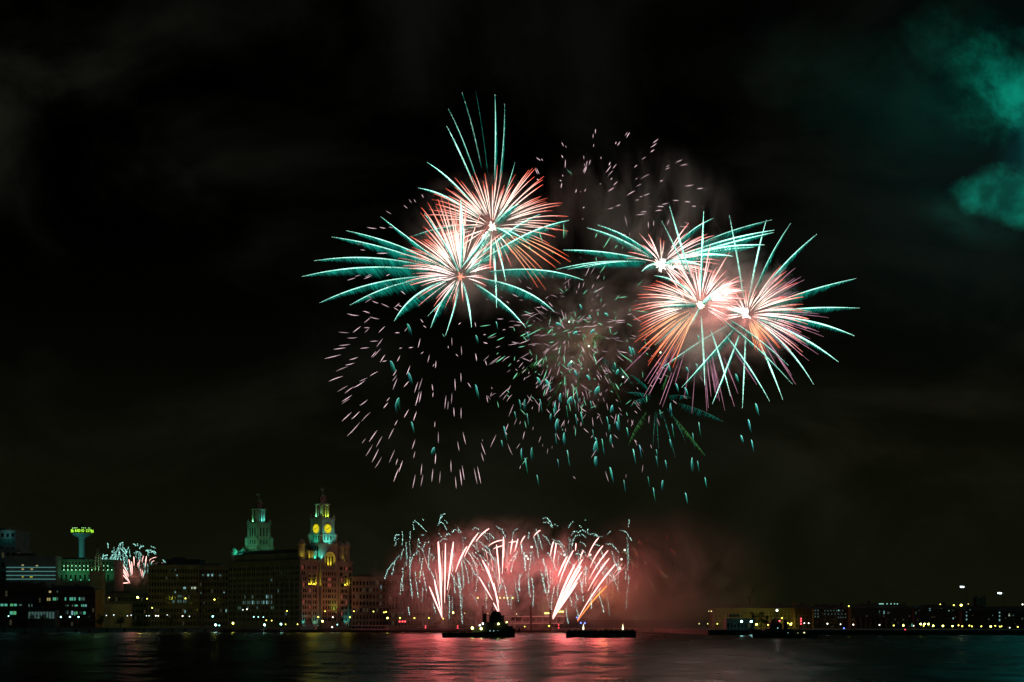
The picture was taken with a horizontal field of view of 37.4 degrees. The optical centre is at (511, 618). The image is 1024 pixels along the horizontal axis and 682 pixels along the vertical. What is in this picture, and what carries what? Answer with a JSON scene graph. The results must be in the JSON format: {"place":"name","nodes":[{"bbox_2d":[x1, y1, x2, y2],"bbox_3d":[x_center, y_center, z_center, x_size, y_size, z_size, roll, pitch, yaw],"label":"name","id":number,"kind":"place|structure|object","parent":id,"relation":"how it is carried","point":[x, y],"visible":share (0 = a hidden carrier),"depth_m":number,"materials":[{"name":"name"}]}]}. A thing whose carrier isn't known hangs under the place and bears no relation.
{"place":"outdoors","nodes":[
{"label":"outdoors","id":0,"kind":"place"},
{"bbox_2d":[27,607,58,627],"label":"glass pavilion","id":1,"kind":"structure","parent":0,"point":[52,621],"depth_m":1140.00,"materials":[{"name":"glass"}]},
{"bbox_2d":[36,582,50,609],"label":"link building","id":2,"kind":"structure","parent":0,"point":[40,596],"depth_m":1176.00,"materials":[{"name":"black brick"}]},
{"bbox_2d":[45,584,103,627],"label":"brick warehouse","id":3,"kind":"structure","parent":0,"point":[84,604],"depth_m":1165.00,"materials":[{"name":"brick"}]},
{"bbox_2d":[71,517,92,557],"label":"radio tower","id":4,"kind":"structure","parent":0,"point":[82,532],"depth_m":1496.82,"materials":[{"name":"concrete"}]},
{"bbox_2d":[60,558,123,592],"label":"stone hotel","id":5,"kind":"structure","parent":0,"point":[73,571],"depth_m":1300.00,"materials":[{"name":"stone"}]},
{"bbox_2d":[109,597,109,626],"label":"street lamp","id":6,"kind":"object","parent":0,"point":[109,611],"visible":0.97,"depth_m":1215.81,"materials":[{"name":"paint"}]},
{"bbox_2d":[90,544,131,626],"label":"church","id":7,"kind":"structure","parent":0,"point":[97,578],"depth_m":1218.00,"materials":[{"name":"stone"}]},
{"bbox_2d":[102,542,163,583],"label":"firework mine","id":8,"kind":"object","parent":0,"point":[131,561],"visible":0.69,"depth_m":1339.84},
{"bbox_2d":[325,195,487,484],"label":"spark shower","id":9,"kind":"object","parent":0,"point":[396,380],"visible":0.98,"depth_m":999.28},
{"bbox_2d":[384,514,481,623],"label":"firework mine","id":10,"kind":"object","parent":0,"point":[440,572],"visible":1,"depth_m":1083.70},
{"bbox_2d":[302,198,581,332],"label":"firework burst","id":11,"kind":"object","parent":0,"point":[425,261],"visible":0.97,"depth_m":985.41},
{"bbox_2d":[412,94,568,306],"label":"firework burst","id":12,"kind":"object","parent":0,"point":[486,237],"visible":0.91,"depth_m":1006.30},
{"bbox_2d":[455,529,539,610],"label":"firework mine","id":13,"kind":"object","parent":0,"point":[488,571],"visible":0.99,"depth_m":1083.77},
{"bbox_2d":[0,632,1023,681],"bbox_3d":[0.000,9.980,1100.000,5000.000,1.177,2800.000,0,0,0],"label":"river water","id":14,"kind":"structure","parent":0,"point":[286,657],"depth_m":382.86,"materials":[{"name":"black liquid"}]},
{"bbox_2d":[292,624,329,632],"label":"moored launch","id":15,"kind":"object","parent":14,"relation":"on","point":[310,628],"visible":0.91,"depth_m":1086.20,"materials":[{"name":"metal"}]},
{"bbox_2d":[220,629,567,631],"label":"landing stage","id":16,"kind":"object","parent":14,"relation":"on","point":[399,630],"visible":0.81,"depth_m":1097.00,"materials":[{"name":"metal"}]},
{"bbox_2d":[350,625,387,629],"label":"pontoon shelter","id":17,"kind":"object","parent":16,"relation":"on","point":[369,627],"visible":1,"depth_m":1096.50,"materials":[{"name":"metal"}]},
{"bbox_2d":[442,602,520,637],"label":"tug boat","id":18,"kind":"object","parent":14,"relation":"on","point":[496,625],"visible":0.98,"depth_m":802.60,"materials":[{"name":"metal"}]},
{"bbox_2d":[530,606,531,631],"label":"mooring pile","id":19,"kind":"object","parent":14,"relation":"in","point":[530,618],"visible":0.87,"depth_m":1093.23,"materials":[{"name":"paint"}]},
{"bbox_2d":[549,609,551,632],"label":"mooring pile","id":20,"kind":"object","parent":14,"relation":"in","point":[550,620],"visible":0.87,"depth_m":1093.51,"materials":[{"name":"paint"}]},
{"bbox_2d":[566,629,636,637],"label":"barge","id":21,"kind":"object","parent":14,"relation":"on","point":[591,633],"visible":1,"depth_m":798.00,"materials":[{"name":"metal"}]},
{"bbox_2d":[751,609,817,637],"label":"tug boat","id":22,"kind":"object","parent":14,"relation":"on","point":[774,630],"visible":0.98,"depth_m":778.60,"materials":[{"name":"metal"}]},
{"bbox_2d":[0,0,1023,619],"label":"sky","id":23,"kind":"structure","parent":0,"point":[173,173],"materials":[{"name":"black"}]},
{"bbox_2d":[529,518,583,618],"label":"firework mine","id":24,"kind":"object","parent":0,"point":[566,595],"visible":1,"depth_m":1083.66},
{"bbox_2d":[443,209,669,462],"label":"spark shower","id":25,"kind":"object","parent":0,"point":[560,346],"visible":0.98,"depth_m":994.90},
{"bbox_2d":[103,620,1023,634],"bbox_3d":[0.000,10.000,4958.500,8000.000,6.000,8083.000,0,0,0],"label":"ground","id":26,"kind":"structure","parent":0,"point":[682,626],"depth_m":1192.65,"materials":[{"name":"black"}]},
{"bbox_2d":[0,527,29,549],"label":"office tower","id":27,"kind":"structure","parent":26,"relation":"on","point":[16,539],"depth_m":1350.38,"materials":[{"name":"concrete"}]},
{"bbox_2d":[1,533,13,536],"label":"window","id":28,"kind":"structure","parent":27,"relation":"in","point":[2,534],"depth_m":1349.82,"materials":[{"name":"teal glass"}]},
{"bbox_2d":[0,545,31,581],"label":"office block","id":29,"kind":"structure","parent":26,"relation":"on","point":[4,553],"depth_m":1335.00,"materials":[{"name":"concrete"}]},
{"bbox_2d":[0,581,40,627],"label":"brick office","id":30,"kind":"structure","parent":26,"relation":"on","point":[17,600],"depth_m":1172.00,"materials":[{"name":"brick"}]},
{"bbox_2d":[29,614,38,627],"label":"tree","id":31,"kind":"object","parent":26,"relation":"on","point":[32,620],"visible":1,"depth_m":1127.26,"materials":[{"name":"black plant"}]},
{"bbox_2d":[6,553,63,586],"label":"glass office","id":32,"kind":"structure","parent":26,"relation":"on","point":[28,567],"depth_m":1285.00,"materials":[{"name":"glass"}]},
{"bbox_2d":[38,614,47,627],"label":"tree","id":33,"kind":"object","parent":26,"relation":"on","point":[42,618],"visible":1,"depth_m":1125.66,"materials":[{"name":"black plant"}]},
{"bbox_2d":[96,614,103,627],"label":"tree","id":34,"kind":"object","parent":26,"relation":"on","point":[100,622],"visible":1,"depth_m":1133.54,"materials":[{"name":"black plant"}]},
{"bbox_2d":[0,628,218,631],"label":"quay wall","id":35,"kind":"structure","parent":26,"relation":"on","point":[109,629],"depth_m":1107.00,"materials":[{"name":"concrete"}]},
{"bbox_2d":[114,615,126,627],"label":"tree","id":36,"kind":"object","parent":26,"relation":"on","point":[120,620],"visible":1,"depth_m":1131.33,"materials":[{"name":"black plant"}]},
{"bbox_2d":[105,590,147,626],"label":"offices","id":37,"kind":"structure","parent":26,"relation":"on","point":[140,605],"depth_m":1262.00,"materials":[{"name":"stone"}]},
{"bbox_2d":[148,562,200,626],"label":"stone offices","id":38,"kind":"structure","parent":26,"relation":"on","point":[171,586],"depth_m":1250.00,"materials":[{"name":"stone"}]},
{"bbox_2d":[149,569,197,592],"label":"window","id":39,"kind":"structure","parent":38,"relation":"in","point":[149,569],"depth_m":1249.90,"materials":[{"name":"black glass"}]},
{"bbox_2d":[166,557,205,564],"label":"attic offices","id":40,"kind":"structure","parent":26,"relation":"on","point":[182,560],"depth_m":1292.00,"materials":[{"name":"stone"}]},
{"bbox_2d":[200,563,228,626],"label":"pediment offices","id":41,"kind":"structure","parent":26,"relation":"on","point":[214,577],"depth_m":1256.00,"materials":[{"name":"stone"}]},
{"bbox_2d":[226,487,354,627],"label":"clock tower building","id":42,"kind":"structure","parent":26,"relation":"on","point":[291,587],"depth_m":1215.42,"materials":[{"name":"stone"}]},
{"bbox_2d":[229,566,351,620],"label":"window","id":43,"kind":"structure","parent":42,"relation":"in","point":[296,567],"depth_m":1224.83,"materials":[{"name":"black glass"}]},
{"bbox_2d":[351,574,388,626],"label":"stone palace","id":44,"kind":"structure","parent":26,"relation":"on","point":[370,593],"depth_m":1221.88,"materials":[{"name":"stone"}]},
{"bbox_2d":[388,573,428,626],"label":"columned offices","id":45,"kind":"structure","parent":26,"relation":"on","point":[402,601],"depth_m":1206.00,"materials":[{"name":"stone"}]},
{"bbox_2d":[400,559,514,626],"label":"domed offices","id":46,"kind":"structure","parent":26,"relation":"on","point":[471,607],"depth_m":1330.00,"materials":[{"name":"stone"}]},
{"bbox_2d":[429,587,508,591],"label":"window","id":47,"kind":"structure","parent":46,"relation":"in","point":[473,588],"depth_m":1329.86,"materials":[{"name":"brown glass"}]},
{"bbox_2d":[505,611,564,627],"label":"ferry terminal","id":48,"kind":"object","parent":26,"relation":"on","point":[537,621],"visible":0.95,"depth_m":1113.00,"materials":[{"name":"red glass"}]},
{"bbox_2d":[723,614,753,629],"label":"police boathouse","id":49,"kind":"object","parent":26,"relation":"on","point":[735,624],"visible":0.98,"depth_m":955.00,"materials":[{"name":"stone"}]},
{"bbox_2d":[746,583,756,603],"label":"tower crane","id":50,"kind":"object","parent":26,"relation":"on","point":[750,596],"visible":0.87,"depth_m":1699.00,"materials":[{"name":"paint"}]},
{"bbox_2d":[754,611,765,628],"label":"tree","id":51,"kind":"object","parent":26,"relation":"on","point":[760,619],"visible":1,"depth_m":994.48,"materials":[{"name":"black plant"}]},
{"bbox_2d":[762,615,768,628],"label":"tree","id":52,"kind":"object","parent":26,"relation":"on","point":[766,621],"visible":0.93,"depth_m":989.21,"materials":[{"name":"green plant"}]},
{"bbox_2d":[710,630,1023,634],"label":"quay wall","id":53,"kind":"structure","parent":26,"relation":"on","point":[891,632],"depth_m":916.00,"materials":[{"name":"concrete"}]},
{"bbox_2d":[390,305,758,503],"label":"spark shower","id":54,"kind":"object","parent":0,"point":[538,379],"visible":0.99,"depth_m":1002.64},
{"bbox_2d":[517,324,633,405],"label":"firework palm","id":55,"kind":"object","parent":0,"point":[550,332],"visible":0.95,"depth_m":1022.91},
{"bbox_2d":[482,269,701,481],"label":"spark shower","id":56,"kind":"object","parent":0,"point":[573,361],"visible":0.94,"depth_m":1007.95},
{"bbox_2d":[535,129,701,234],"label":"spark shower","id":57,"kind":"object","parent":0,"point":[636,186],"visible":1,"depth_m":1041.75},
{"bbox_2d":[574,525,676,623],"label":"firework mine","id":58,"kind":"object","parent":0,"point":[607,573],"visible":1,"depth_m":1083.77},
{"bbox_2d":[559,218,771,303],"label":"firework burst","id":59,"kind":"object","parent":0,"point":[692,256],"visible":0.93,"depth_m":999.51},
{"bbox_2d":[629,375,721,454],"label":"firework palm","id":60,"kind":"object","parent":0,"point":[680,398],"visible":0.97,"depth_m":1006.33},
{"bbox_2d":[624,209,787,408],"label":"firework burst","id":61,"kind":"object","parent":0,"point":[723,293],"visible":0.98,"depth_m":983.93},
{"bbox_2d":[708,602,790,627],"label":"dock warehouse","id":62,"kind":"structure","parent":0,"point":[718,613],"depth_m":1120.00,"materials":[{"name":"stone"}]},
{"bbox_2d":[665,216,856,407],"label":"firework burst","id":63,"kind":"object","parent":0,"point":[743,311],"visible":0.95,"depth_m":996.78,"materials":[{"name":"white"}]},
{"bbox_2d":[790,602,811,627],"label":"dock warehouse","id":64,"kind":"structure","parent":0,"point":[802,611],"depth_m":1105.00,"materials":[{"name":"brick"}]},
{"bbox_2d":[811,602,847,627],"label":"dock warehouse","id":65,"kind":"structure","parent":0,"point":[833,615],"depth_m":1100.00,"materials":[{"name":"brick"}]},
{"bbox_2d":[847,601,913,627],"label":"dock warehouse","id":66,"kind":"structure","parent":0,"point":[883,615],"depth_m":1090.00,"materials":[{"name":"brick"}]},
{"bbox_2d":[912,602,961,627],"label":"dock warehouse","id":67,"kind":"structure","parent":0,"point":[944,614],"depth_m":1085.00,"materials":[{"name":"brick"}]},
{"bbox_2d":[973,595,985,605],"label":"cathedral tower","id":68,"kind":"structure","parent":0,"point":[979,601],"depth_m":1894.00,"materials":[{"name":"stone"}]},
{"bbox_2d":[958,604,1023,627],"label":"dock warehouse","id":69,"kind":"structure","parent":0,"point":[976,616],"depth_m":1078.00,"materials":[{"name":"brick"}]},
{"bbox_2d":[963,615,1019,621],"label":"window","id":70,"kind":"structure","parent":69,"relation":"in","point":[963,615],"depth_m":1078.01,"materials":[{"name":"black glass"}]}
]}

